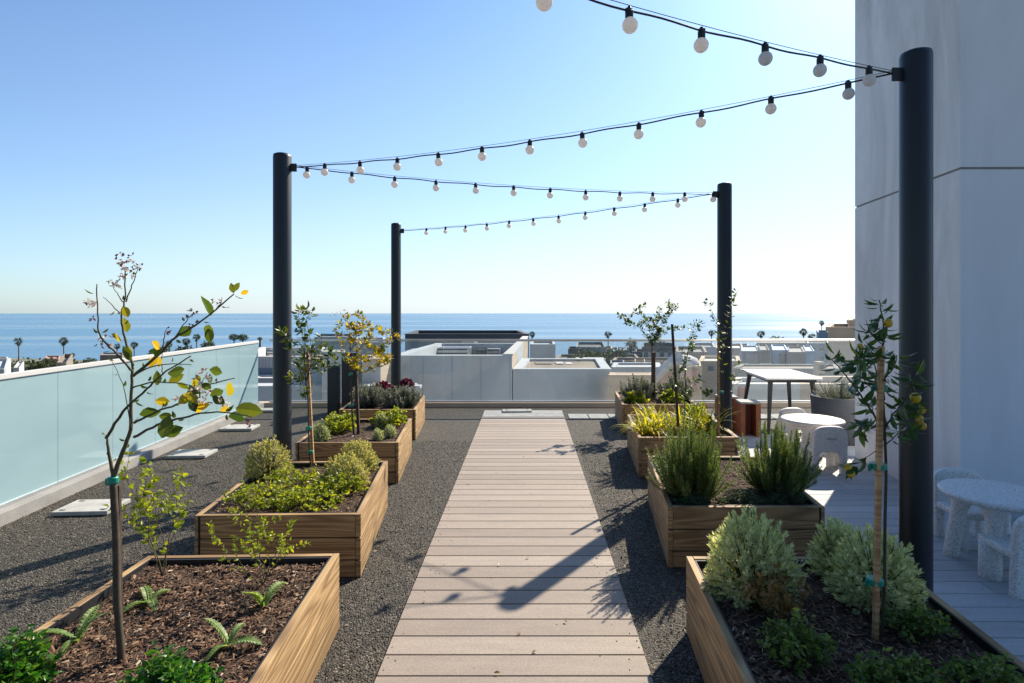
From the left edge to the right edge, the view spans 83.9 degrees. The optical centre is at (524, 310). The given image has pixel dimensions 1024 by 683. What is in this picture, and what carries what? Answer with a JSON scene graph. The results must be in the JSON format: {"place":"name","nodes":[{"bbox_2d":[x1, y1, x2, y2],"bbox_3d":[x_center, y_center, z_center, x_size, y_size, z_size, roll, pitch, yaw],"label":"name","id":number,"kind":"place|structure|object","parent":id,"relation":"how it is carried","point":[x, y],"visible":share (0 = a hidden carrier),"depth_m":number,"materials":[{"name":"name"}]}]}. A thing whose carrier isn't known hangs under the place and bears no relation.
{"place":"outdoors","nodes":[
{"label":"outdoors","id":0,"kind":"place"},
{"bbox_2d":[11,357,556,367],"bbox_3d":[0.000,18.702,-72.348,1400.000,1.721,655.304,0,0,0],"label":"ground","id":1,"kind":"structure","parent":0,"point":[24,359],"depth_m":221.07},
{"bbox_2d":[258,347,326,373],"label":"ribbed building","id":2,"kind":"structure","parent":1,"relation":"on","point":[265,363],"depth_m":15.20,"materials":[{"name":"grey"}]},
{"bbox_2d":[258,383,421,400],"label":"wall","id":3,"kind":"structure","parent":1,"relation":"on","point":[265,391],"depth_m":12.40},
{"bbox_2d":[322,349,344,399],"bbox_3d":[-4.218,1.734,12.550,0.474,1.732,0.881,0,0,-18],"label":"roof hut","id":4,"kind":"object","parent":3,"relation":"on","point":[324,383],"visible":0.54,"depth_m":12.20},
{"bbox_2d":[300,355,390,382],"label":"neighbour building","id":5,"kind":"structure","parent":1,"relation":"on","point":[383,373],"depth_m":13.00,"materials":[{"name":"beige paint"}]},
{"bbox_2d":[401,343,522,399],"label":"neighbour building","id":6,"kind":"structure","parent":1,"relation":"on","point":[473,376],"depth_m":14.07,"materials":[{"name":"grey"}]},
{"bbox_2d":[405,330,528,357],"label":"flat roofed building","id":7,"kind":"structure","parent":1,"relation":"on","point":[467,334],"depth_m":32.00,"materials":[{"name":"grey concrete"}]},
{"bbox_2d":[530,342,554,357],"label":"house","id":8,"kind":"structure","parent":1,"relation":"on","point":[542,349],"depth_m":26.00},
{"bbox_2d":[513,358,611,399],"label":"neighbour building","id":9,"kind":"structure","parent":1,"relation":"on","point":[585,379],"depth_m":14.07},
{"bbox_2d":[608,372,655,399],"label":"parapet wall","id":10,"kind":"structure","parent":1,"relation":"on","point":[615,378],"depth_m":13.30,"materials":[{"name":"beige paint"}]},
{"bbox_2d":[611,362,660,371],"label":"building","id":11,"kind":"structure","parent":1,"relation":"on","point":[630,366],"depth_m":22.20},
{"bbox_2d":[655,351,682,391],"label":"stair parapet","id":12,"kind":"structure","parent":1,"relation":"on","point":[662,372],"depth_m":15.52,"materials":[{"name":"beige paint"}]},
{"bbox_2d":[669,355,701,399],"bbox_3d":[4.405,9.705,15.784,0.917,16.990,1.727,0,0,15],"label":"roof hut","id":13,"kind":"object","parent":1,"relation":"on","point":[694,368],"visible":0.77,"depth_m":15.00,"materials":[{"name":"beige paint"}]},
{"bbox_2d":[699,356,741,399],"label":"house","id":14,"kind":"structure","parent":1,"relation":"on","point":[709,369],"depth_m":34.00,"materials":[{"name":"beige paint"}]},
{"bbox_2d":[732,377,799,399],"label":"building","id":15,"kind":"structure","parent":1,"relation":"on","point":[758,389],"depth_m":15.00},
{"bbox_2d":[733,364,841,376],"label":"building","id":16,"kind":"structure","parent":1,"relation":"on","point":[806,368],"depth_m":26.94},
{"bbox_2d":[798,376,853,399],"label":"building","id":17,"kind":"structure","parent":1,"relation":"on","point":[805,390],"depth_m":16.00,"materials":[{"name":"beige paint"}]},
{"bbox_2d":[825,324,854,375],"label":"tall building","id":18,"kind":"structure","parent":1,"relation":"on","point":[839,331],"depth_m":30.00,"materials":[{"name":"beige paint"}]},
{"bbox_2d":[0,408,810,682],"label":"gravel","id":19,"kind":"structure","parent":0,"point":[440,425],"depth_m":4.02,"materials":[{"name":"grey gravel"}]},
{"bbox_2d":[51,499,130,515],"bbox_3d":[-3.486,1.578,4.581,0.420,0.036,0.300,0,0,-4],"label":"paver slab","id":20,"kind":"object","parent":19,"relation":"on","point":[86,507],"depth_m":4.50,"materials":[{"name":"concrete"}]},
{"bbox_2d":[0,403,263,526],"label":"curb","id":21,"kind":"structure","parent":19,"relation":"on","point":[20,509],"depth_m":5.21,"materials":[{"name":"concrete"}]},
{"bbox_2d":[0,341,258,508],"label":"glass fence","id":22,"kind":"object","parent":21,"relation":"on","point":[56,422],"visible":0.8,"depth_m":5.29,"materials":[{"name":"glass"}]},
{"bbox_2d":[25,553,338,682],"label":"planter box","id":23,"kind":"object","parent":19,"relation":"on","point":[299,648],"visible":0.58,"depth_m":2.46,"materials":[{"name":"brown wood"}]},
{"bbox_2d":[39,562,324,682],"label":"bark mulch","id":24,"kind":"object","parent":23,"relation":"in","point":[192,599],"visible":0.77,"depth_m":2.29,"materials":[{"name":"wood"}]},
{"bbox_2d":[0,624,63,682],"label":"parsley clump","id":25,"kind":"object","parent":24,"relation":"on","point":[22,660],"visible":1,"depth_m":1.85,"materials":[{"name":"green plant"}]},
{"bbox_2d":[35,605,106,656],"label":"artichoke plant","id":26,"kind":"object","parent":24,"relation":"on","point":[88,617],"visible":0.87,"depth_m":2.17,"materials":[{"name":"green plant"}]},
{"bbox_2d":[123,585,169,612],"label":"artichoke plant","id":27,"kind":"object","parent":24,"relation":"on","point":[150,599],"visible":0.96,"depth_m":2.42,"materials":[{"name":"green plant"}]},
{"bbox_2d":[103,451,194,575],"bbox_3d":[-1.696,0.935,2.607,0.455,0.624,0.370,0,0,0],"label":"twiggy shrub","id":28,"kind":"object","parent":24,"relation":"on","point":[142,503],"visible":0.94,"depth_m":2.62,"materials":[{"name":"green plant"}]},
{"bbox_2d":[116,640,224,682],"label":"parsley clump","id":29,"kind":"object","parent":24,"relation":"on","point":[165,667],"visible":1,"depth_m":1.80,"materials":[{"name":"green plant"}]},
{"bbox_2d":[83,252,262,663],"bbox_3d":[-1.254,0.530,2.016,0.628,1.485,0.172,0,0,0],"label":"citrus sapling","id":30,"kind":"object","parent":24,"relation":"on","point":[191,396],"visible":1,"depth_m":2.03,"materials":[{"name":"green plant"}]},
{"bbox_2d":[205,617,261,662],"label":"artichoke plant","id":31,"kind":"object","parent":24,"relation":"on","point":[219,628],"visible":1,"depth_m":2.12,"materials":[{"name":"green plant"}]},
{"bbox_2d":[206,506,310,584],"bbox_3d":[-1.190,1.080,2.584,0.390,0.355,0.411,0,0,0],"label":"twiggy shrub","id":32,"kind":"object","parent":24,"relation":"on","point":[257,546],"visible":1,"depth_m":2.57,"materials":[{"name":"green plant"}]},
{"bbox_2d":[242,581,286,608],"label":"artichoke plant","id":33,"kind":"object","parent":24,"relation":"on","point":[273,588],"visible":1,"depth_m":2.43,"materials":[{"name":"green plant"}]},
{"bbox_2d":[165,449,217,458],"bbox_3d":[-3.682,1.578,6.291,0.420,0.036,0.300,0,0,-4],"label":"paver slab","id":34,"kind":"object","parent":19,"relation":"on","point":[190,453],"depth_m":6.24,"materials":[{"name":"concrete"}]},
{"bbox_2d":[273,152,296,461],"bbox_3d":[-2.087,0.132,4.900,0.245,2.976,0.240,0,0,0],"label":"light post","id":35,"kind":"object","parent":19,"relation":"on","point":[284,167],"visible":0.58,"depth_m":4.84,"materials":[{"name":"black metal"}]},
{"bbox_2d":[297,165,708,201],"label":"string lights","id":36,"kind":"object","parent":35,"relation":"hanging from","point":[394,183],"visible":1,"depth_m":5.39,"materials":[{"name":"black rubber"}]},
{"bbox_2d":[297,71,891,175],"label":"string lights","id":37,"kind":"object","parent":35,"relation":"hanging from","point":[848,92],"visible":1,"depth_m":3.62,"materials":[{"name":"black rubber"}]},
{"bbox_2d":[194,461,387,576],"bbox_3d":[-1.537,1.408,4.012,0.983,0.376,1.298,0,0,-6],"label":"planter box","id":38,"kind":"object","parent":19,"relation":"on","point":[349,537],"visible":0.56,"depth_m":3.41,"materials":[{"name":"brown wood"}]},
{"bbox_2d":[211,465,378,512],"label":"bark mulch","id":39,"kind":"object","parent":38,"relation":"in","point":[350,504],"visible":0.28,"depth_m":3.73,"materials":[{"name":"wood"}]},
{"bbox_2d":[221,477,304,511],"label":"leafy herb","id":40,"kind":"object","parent":39,"relation":"on","point":[243,495],"visible":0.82,"depth_m":3.63,"materials":[{"name":"green plant"}]},
{"bbox_2d":[243,435,291,481],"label":"rounded shrub","id":41,"kind":"object","parent":39,"relation":"on","point":[266,463],"visible":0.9,"depth_m":4.26,"materials":[{"name":"green plant"}]},
{"bbox_2d":[263,461,329,489],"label":"leafy herb","id":42,"kind":"object","parent":39,"relation":"on","point":[297,475],"visible":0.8,"depth_m":4.03,"materials":[{"name":"green plant"}]},
{"bbox_2d":[268,482,346,511],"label":"leafy herb","id":43,"kind":"object","parent":39,"relation":"on","point":[312,496],"visible":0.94,"depth_m":3.60,"materials":[{"name":"green plant"}]},
{"bbox_2d":[275,301,348,466],"bbox_3d":[-1.710,0.590,4.563,0.582,1.354,0.416,0,0,31],"label":"citrus sapling","id":44,"kind":"object","parent":39,"relation":"on","point":[306,368],"visible":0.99,"depth_m":4.55,"materials":[{"name":"green plant"}]},
{"bbox_2d":[309,468,368,499],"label":"leafy herb","id":45,"kind":"object","parent":39,"relation":"on","point":[344,489],"visible":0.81,"depth_m":3.85,"materials":[{"name":"green plant"}]},
{"bbox_2d":[321,450,370,490],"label":"rounded shrub","id":46,"kind":"object","parent":39,"relation":"on","point":[358,468],"visible":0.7,"depth_m":4.03,"materials":[{"name":"green plant"}]},
{"bbox_2d":[338,437,380,471],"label":"rounded shrub","id":47,"kind":"object","parent":39,"relation":"on","point":[362,447],"visible":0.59,"depth_m":4.45,"materials":[{"name":"green plant"}]},
{"bbox_2d":[327,365,340,413],"bbox_3d":[-3.004,1.228,8.950,0.169,0.744,0.169,0,0,0],"label":"bollard","id":48,"kind":"object","parent":19,"relation":"on","point":[333,388],"visible":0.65,"depth_m":8.87,"materials":[{"name":"black metal"}]},
{"bbox_2d":[341,352,362,406],"bbox_3d":[-2.736,1.128,9.000,0.265,0.944,0.265,0,0,0],"label":"bollard","id":49,"kind":"object","parent":19,"relation":"on","point":[346,397],"visible":0.34,"depth_m":8.87,"materials":[{"name":"black metal"}]},
{"bbox_2d":[295,419,411,482],"bbox_3d":[-1.701,1.408,5.860,1.055,0.376,1.203,0,0,0],"label":"planter box","id":50,"kind":"object","parent":19,"relation":"on","point":[396,454],"visible":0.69,"depth_m":5.28,"materials":[{"name":"brown wood"}]},
{"bbox_2d":[306,423,404,441],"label":"bark mulch","id":51,"kind":"object","parent":50,"relation":"in","point":[366,431],"visible":0.45,"depth_m":5.73,"materials":[{"name":"soil"}]},
{"bbox_2d":[316,410,356,433],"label":"leafy herb","id":52,"kind":"object","parent":51,"relation":"on","point":[336,423],"visible":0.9,"depth_m":5.87,"materials":[{"name":"green plant"}]},
{"bbox_2d":[329,309,404,434],"bbox_3d":[-1.585,0.626,5.762,0.778,1.296,0.386,0,0,13],"label":"citrus sapling","id":53,"kind":"object","parent":51,"relation":"on","point":[378,351],"visible":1,"depth_m":5.75,"materials":[{"name":"yellow plant"}]},
{"bbox_2d":[368,405,407,428],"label":"leafy herb","id":54,"kind":"object","parent":51,"relation":"on","point":[396,419],"visible":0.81,"depth_m":6.12,"materials":[{"name":"green plant"}]},
{"bbox_2d":[339,395,424,439],"bbox_3d":[-1.871,1.408,7.630,1.036,0.376,1.203,0,0,0],"label":"planter box","id":55,"kind":"object","parent":19,"relation":"on","point":[416,414],"visible":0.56,"depth_m":7.05,"materials":[{"name":"brown wood"}]},
{"bbox_2d":[347,398,417,408],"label":"bark mulch","id":56,"kind":"object","parent":55,"relation":"in","point":[383,406],"visible":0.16,"depth_m":7.35,"materials":[{"name":"soil"}]},
{"bbox_2d":[349,382,389,407],"bbox_3d":[-2.037,1.088,7.513,0.541,0.340,0.571,0,0,-21],"label":"lavender mound","id":57,"kind":"object","parent":56,"relation":"on","point":[370,396],"visible":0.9,"depth_m":7.39,"materials":[{"name":"green plant"}]},
{"bbox_2d":[380,383,422,407],"bbox_3d":[-1.623,1.089,7.435,0.612,0.331,0.561,0,0,0],"label":"lavender mound","id":58,"kind":"object","parent":56,"relation":"on","point":[403,397],"visible":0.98,"depth_m":7.36,"materials":[{"name":"green plant"}]},
{"bbox_2d":[391,223,403,388],"bbox_3d":[-1.988,0.132,8.780,0.245,2.976,0.240,0,0,0],"label":"light post","id":59,"kind":"object","parent":19,"relation":"on","point":[396,230],"visible":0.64,"depth_m":8.71,"materials":[{"name":"black metal"}]},
{"bbox_2d":[482,410,563,416],"bbox_3d":[-0.028,1.608,8.824,1.235,0.044,0.532,0,0,0],"label":"path landing","id":60,"kind":"object","parent":19,"relation":"on","point":[533,413],"visible":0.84,"depth_m":8.72,"materials":[{"name":"concrete"}]},
{"bbox_2d":[259,401,810,407],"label":"parapet curb","id":61,"kind":"structure","parent":19,"relation":"on","point":[268,404],"depth_m":9.43,"materials":[{"name":"beige paint"}]},
{"bbox_2d":[270,339,854,401],"bbox_3d":[2.907,0.999,9.511,14.334,1.058,0.048,0,0,0],"label":"glass fence","id":62,"kind":"object","parent":61,"relation":"on","point":[598,340],"visible":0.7,"depth_m":9.49,"materials":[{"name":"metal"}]},
{"bbox_2d":[615,392,695,432],"bbox_3d":[1.813,1.408,8.025,1.092,0.376,1.195,0,0,0],"label":"planter box","id":63,"kind":"object","parent":19,"relation":"on","point":[622,410],"visible":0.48,"depth_m":7.43,"materials":[{"name":"brown wood"}]},
{"bbox_2d":[619,394,689,403],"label":"bark mulch","id":64,"kind":"object","parent":63,"relation":"in","point":[657,400],"visible":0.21,"depth_m":7.77,"materials":[{"name":"wood"}]},
{"bbox_2d":[619,374,657,400],"bbox_3d":[1.590,1.060,7.973,0.604,0.409,0.564,0,0,-45],"label":"lavender mound","id":65,"kind":"object","parent":64,"relation":"on","point":[647,388],"visible":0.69,"depth_m":7.88,"materials":[{"name":"green plant"}]},
{"bbox_2d":[617,298,684,399],"bbox_3d":[1.767,0.539,8.042,0.956,1.454,0.473,0,0,-12],"label":"citrus sapling","id":66,"kind":"object","parent":64,"relation":"on","point":[658,329],"visible":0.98,"depth_m":8.04,"materials":[{"name":"green plant"}]},
{"bbox_2d":[655,374,695,400],"bbox_3d":[2.109,1.065,8.013,0.545,0.394,0.565,0,0,-27],"label":"lavender mound","id":67,"kind":"object","parent":64,"relation":"on","point":[661,389],"visible":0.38,"depth_m":7.94,"materials":[{"name":"green plant"}]},
{"bbox_2d":[627,414,738,476],"bbox_3d":[1.635,1.408,6.103,1.089,0.376,1.239,0,0,0],"label":"planter box","id":68,"kind":"object","parent":19,"relation":"on","point":[637,444],"visible":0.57,"depth_m":5.50,"materials":[{"name":"brown wood"}]},
{"bbox_2d":[632,418,728,436],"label":"bark mulch","id":69,"kind":"object","parent":68,"relation":"in","point":[675,434],"visible":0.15,"depth_m":5.77,"materials":[{"name":"soil"}]},
{"bbox_2d":[609,401,675,439],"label":"strap leaf plant","id":70,"kind":"object","parent":69,"relation":"on","point":[648,427],"visible":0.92,"depth_m":5.81,"materials":[{"name":"yellow plant"}]},
{"bbox_2d":[669,319,705,436],"bbox_3d":[1.602,0.674,5.566,0.460,1.198,0.270,0,0,-31],"label":"citrus sapling","id":71,"kind":"object","parent":69,"relation":"on","point":[691,346],"visible":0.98,"depth_m":5.51,"materials":[{"name":"green plant"}]},
{"bbox_2d":[665,399,738,435],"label":"strap leaf plant","id":72,"kind":"object","parent":69,"relation":"on","point":[698,425],"visible":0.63,"depth_m":5.83,"materials":[{"name":"plant"}]},
{"bbox_2d":[700,288,746,435],"bbox_3d":[1.949,0.540,5.619,0.443,1.548,0.228,0,0,7],"label":"citrus sapling","id":73,"kind":"object","parent":69,"relation":"on","point":[707,393],"visible":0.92,"depth_m":5.59,"materials":[{"name":"green plant"}]},
{"bbox_2d":[713,182,731,430],"bbox_3d":[2.112,0.132,6.030,0.245,2.976,0.240,0,0,0],"label":"light post","id":74,"kind":"object","parent":19,"relation":"on","point":[723,194],"visible":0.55,"depth_m":5.97,"materials":[{"name":"black metal"}]},
{"bbox_2d":[404,193,715,234],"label":"string lights","id":75,"kind":"object","parent":74,"relation":"hanging from","point":[614,212],"visible":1,"depth_m":7.05,"materials":[{"name":"black rubber"}]},
{"bbox_2d":[648,456,824,567],"bbox_3d":[1.439,1.408,4.169,1.101,0.376,1.265,0,0,0],"label":"planter box","id":76,"kind":"object","parent":19,"relation":"on","point":[683,531],"visible":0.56,"depth_m":3.54,"materials":[{"name":"brown wood"}]},
{"bbox_2d":[657,460,808,504],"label":"bark mulch","id":77,"kind":"object","parent":76,"relation":"in","point":[730,476],"visible":0.13,"depth_m":4.00,"materials":[{"name":"wood"}]},
{"bbox_2d":[645,415,734,499],"bbox_3d":[1.103,0.981,3.850,0.616,0.550,0.571,0,0,0],"label":"rosemary bush","id":78,"kind":"object","parent":77,"relation":"on","point":[691,469],"visible":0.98,"depth_m":3.74,"materials":[{"name":"green plant"}]},
{"bbox_2d":[716,485,767,504],"bbox_3d":[1.402,1.198,3.698,0.329,0.124,0.208,0,0,0],"label":"creeping rosemary","id":79,"kind":"object","parent":77,"relation":"on","point":[734,497],"visible":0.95,"depth_m":3.69,"materials":[{"name":"green plant"}]},
{"bbox_2d":[731,418,823,497],"bbox_3d":[1.748,0.998,3.907,0.621,0.499,0.622,0,0,0],"label":"rosemary bush","id":80,"kind":"object","parent":77,"relation":"on","point":[766,471],"visible":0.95,"depth_m":3.83,"materials":[{"name":"green plant"}]},
{"bbox_2d":[763,480,809,504],"bbox_3d":[1.697,1.187,3.722,0.316,0.150,0.237,0,0,0],"label":"creeping rosemary","id":81,"kind":"object","parent":77,"relation":"on","point":[782,495],"visible":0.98,"depth_m":3.69,"materials":[{"name":"green plant"}]},
{"bbox_2d":[686,556,1023,682],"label":"planter box","id":82,"kind":"object","parent":19,"relation":"on","point":[719,656],"visible":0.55,"depth_m":2.32,"materials":[{"name":"brown wood"}]},
{"bbox_2d":[700,567,1019,682],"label":"bark mulch","id":83,"kind":"object","parent":82,"relation":"in","point":[845,628],"visible":0.37,"depth_m":2.17,"materials":[{"name":"wood"}]},
{"bbox_2d":[701,505,807,612],"bbox_3d":[1.000,1.073,2.523,0.471,0.435,0.400,0,0,0],"label":"spurge shrub","id":84,"kind":"object","parent":83,"relation":"on","point":[718,571],"visible":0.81,"depth_m":2.47,"materials":[{"name":"green plant"}]},
{"bbox_2d":[734,561,812,618],"bbox_3d":[1.001,1.141,2.299,0.307,0.222,0.247,0,0,11],"label":"shrub","id":85,"kind":"object","parent":83,"relation":"on","point":[783,599],"visible":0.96,"depth_m":2.27,"materials":[{"name":"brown plant"}]},
{"bbox_2d":[755,607,839,678],"bbox_3d":[0.971,1.146,2.042,0.257,0.210,0.260,0,0,-21],"label":"shrub","id":86,"kind":"object","parent":83,"relation":"on","point":[790,640],"visible":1,"depth_m":2.00,"materials":[{"name":"green plant"}]},
{"bbox_2d":[804,515,857,580],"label":"spurge shrub","id":87,"kind":"object","parent":83,"relation":"on","point":[829,542],"visible":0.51,"depth_m":2.69,"materials":[{"name":"green plant"}]},
{"bbox_2d":[823,523,930,618],"bbox_3d":[1.505,1.099,2.436,0.408,0.379,0.382,0,0,0],"label":"spurge shrub","id":88,"kind":"object","parent":83,"relation":"on","point":[851,573],"visible":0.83,"depth_m":2.38,"materials":[{"name":"green plant"}]},
{"bbox_2d":[820,298,933,642],"bbox_3d":[1.340,0.615,2.169,0.442,1.338,0.337,0,0,-11],"label":"citrus sapling","id":89,"kind":"object","parent":83,"relation":"on","point":[875,580],"visible":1,"depth_m":2.18,"materials":[{"name":"green plant"}]},
{"bbox_2d":[842,647,947,682],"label":"shrub","id":90,"kind":"object","parent":83,"relation":"on","point":[912,666],"visible":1,"depth_m":1.86,"materials":[{"name":"green plant"}]},
{"bbox_2d":[879,598,959,644],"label":"shrub","id":91,"kind":"object","parent":83,"relation":"on","point":[926,620],"visible":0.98,"depth_m":2.17,"materials":[{"name":"green plant"}]},
{"bbox_2d":[939,650,1023,682],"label":"shrub","id":92,"kind":"object","parent":83,"relation":"on","point":[990,670],"visible":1,"depth_m":1.86,"materials":[{"name":"green plant"}]},
{"bbox_2d":[891,47,932,591],"bbox_3d":[2.038,0.132,2.970,0.245,2.976,0.240,0,0,0],"label":"light post","id":93,"kind":"object","parent":19,"relation":"on","point":[912,74],"visible":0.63,"depth_m":2.91,"materials":[{"name":"black metal"}]},
{"bbox_2d":[536,0,892,86],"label":"string lights","id":94,"kind":"object","parent":93,"relation":"hanging from","point":[630,26],"visible":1,"depth_m":2.41,"materials":[{"name":"black rubber"}]},
{"bbox_2d":[0,313,854,360],"bbox_3d":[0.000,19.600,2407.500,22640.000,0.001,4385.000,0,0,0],"label":"sea","id":95,"kind":"structure","parent":0,"point":[40,334],"depth_m":719.53,"materials":[{"name":"liquid"}]},
{"bbox_2d":[0,0,855,312],"label":"sky","id":96,"kind":"structure","parent":0,"point":[153,130],"materials":[{"name":"blue"}]},
{"bbox_2d":[374,417,653,682],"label":"path","id":97,"kind":"structure","parent":0,"point":[463,619],"depth_m":3.31,"materials":[{"name":"beige wood"}]},
{"bbox_2d":[642,343,675,356],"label":"house","id":98,"kind":"structure","parent":0,"point":[662,349],"depth_m":85.00,"materials":[{"name":"grey concrete"}]},
{"bbox_2d":[735,434,1023,662],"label":"patio deck","id":99,"kind":"structure","parent":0,"point":[992,609],"depth_m":3.64,"materials":[{"name":"grey wood"}]},
{"bbox_2d":[735,399,760,436],"bbox_3d":[2.860,1.375,7.300,0.250,0.450,0.250,0,0,6],"label":"box stool","id":100,"kind":"object","parent":99,"relation":"on","point":[747,416],"visible":0.96,"depth_m":7.24,"materials":[{"name":"wood"}]},
{"bbox_2d":[740,369,822,433],"bbox_3d":[3.512,1.231,7.860,0.844,0.746,1.120,0,0,0],"label":"long table","id":101,"kind":"object","parent":99,"relation":"on","point":[772,376],"visible":0.85,"depth_m":7.45,"materials":[{"name":"white metal"}]},
{"bbox_2d":[780,413,845,466],"bbox_3d":[3.020,1.363,5.980,0.616,0.473,0.616,0,0,-6],"label":"round table","id":102,"kind":"object","parent":99,"relation":"on","point":[807,423],"visible":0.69,"depth_m":5.86,"materials":[{"name":"white plastic"}]},
{"bbox_2d":[800,426,847,474],"bbox_3d":[2.969,1.358,5.662,0.333,0.484,0.341,0,0,2],"label":"chair","id":103,"kind":"object","parent":99,"relation":"on","point":[829,441],"visible":0.9,"depth_m":5.52,"materials":[{"name":"white plastic"}]},
{"bbox_2d":[810,392,854,445],"bbox_3d":[3.860,1.320,6.980,0.650,0.560,0.650,0,0,0],"label":"pot","id":104,"kind":"object","parent":99,"relation":"on","point":[843,409],"visible":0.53,"depth_m":6.72,"materials":[{"name":"concrete"}]},
{"bbox_2d":[813,378,854,399],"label":"potted lavender","id":105,"kind":"object","parent":104,"relation":"in","point":[833,394],"visible":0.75,"depth_m":6.90,"materials":[{"name":"green plant"}]},
{"bbox_2d":[855,0,1023,485],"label":"stair tower","id":106,"kind":"structure","parent":99,"relation":"on","point":[977,46],"depth_m":4.49,"materials":[{"name":"paint"}]},
{"bbox_2d":[933,467,1010,551],"bbox_3d":[3.052,1.358,3.908,0.333,0.484,0.341,0,0,6],"label":"chair","id":107,"kind":"object","parent":99,"relation":"on","point":[941,503],"visible":0.39,"depth_m":4.01,"materials":[{"name":"grey plastic"}]},
{"bbox_2d":[937,478,1023,581],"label":"round table","id":108,"kind":"object","parent":99,"relation":"on","point":[997,503],"visible":0.92,"depth_m":3.54,"materials":[{"name":"white stone"}]},
{"bbox_2d":[978,516,1023,598],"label":"chair","id":109,"kind":"object","parent":99,"relation":"on","point":[1011,546],"visible":0.99,"depth_m":3.16,"materials":[{"name":"grey plastic"}]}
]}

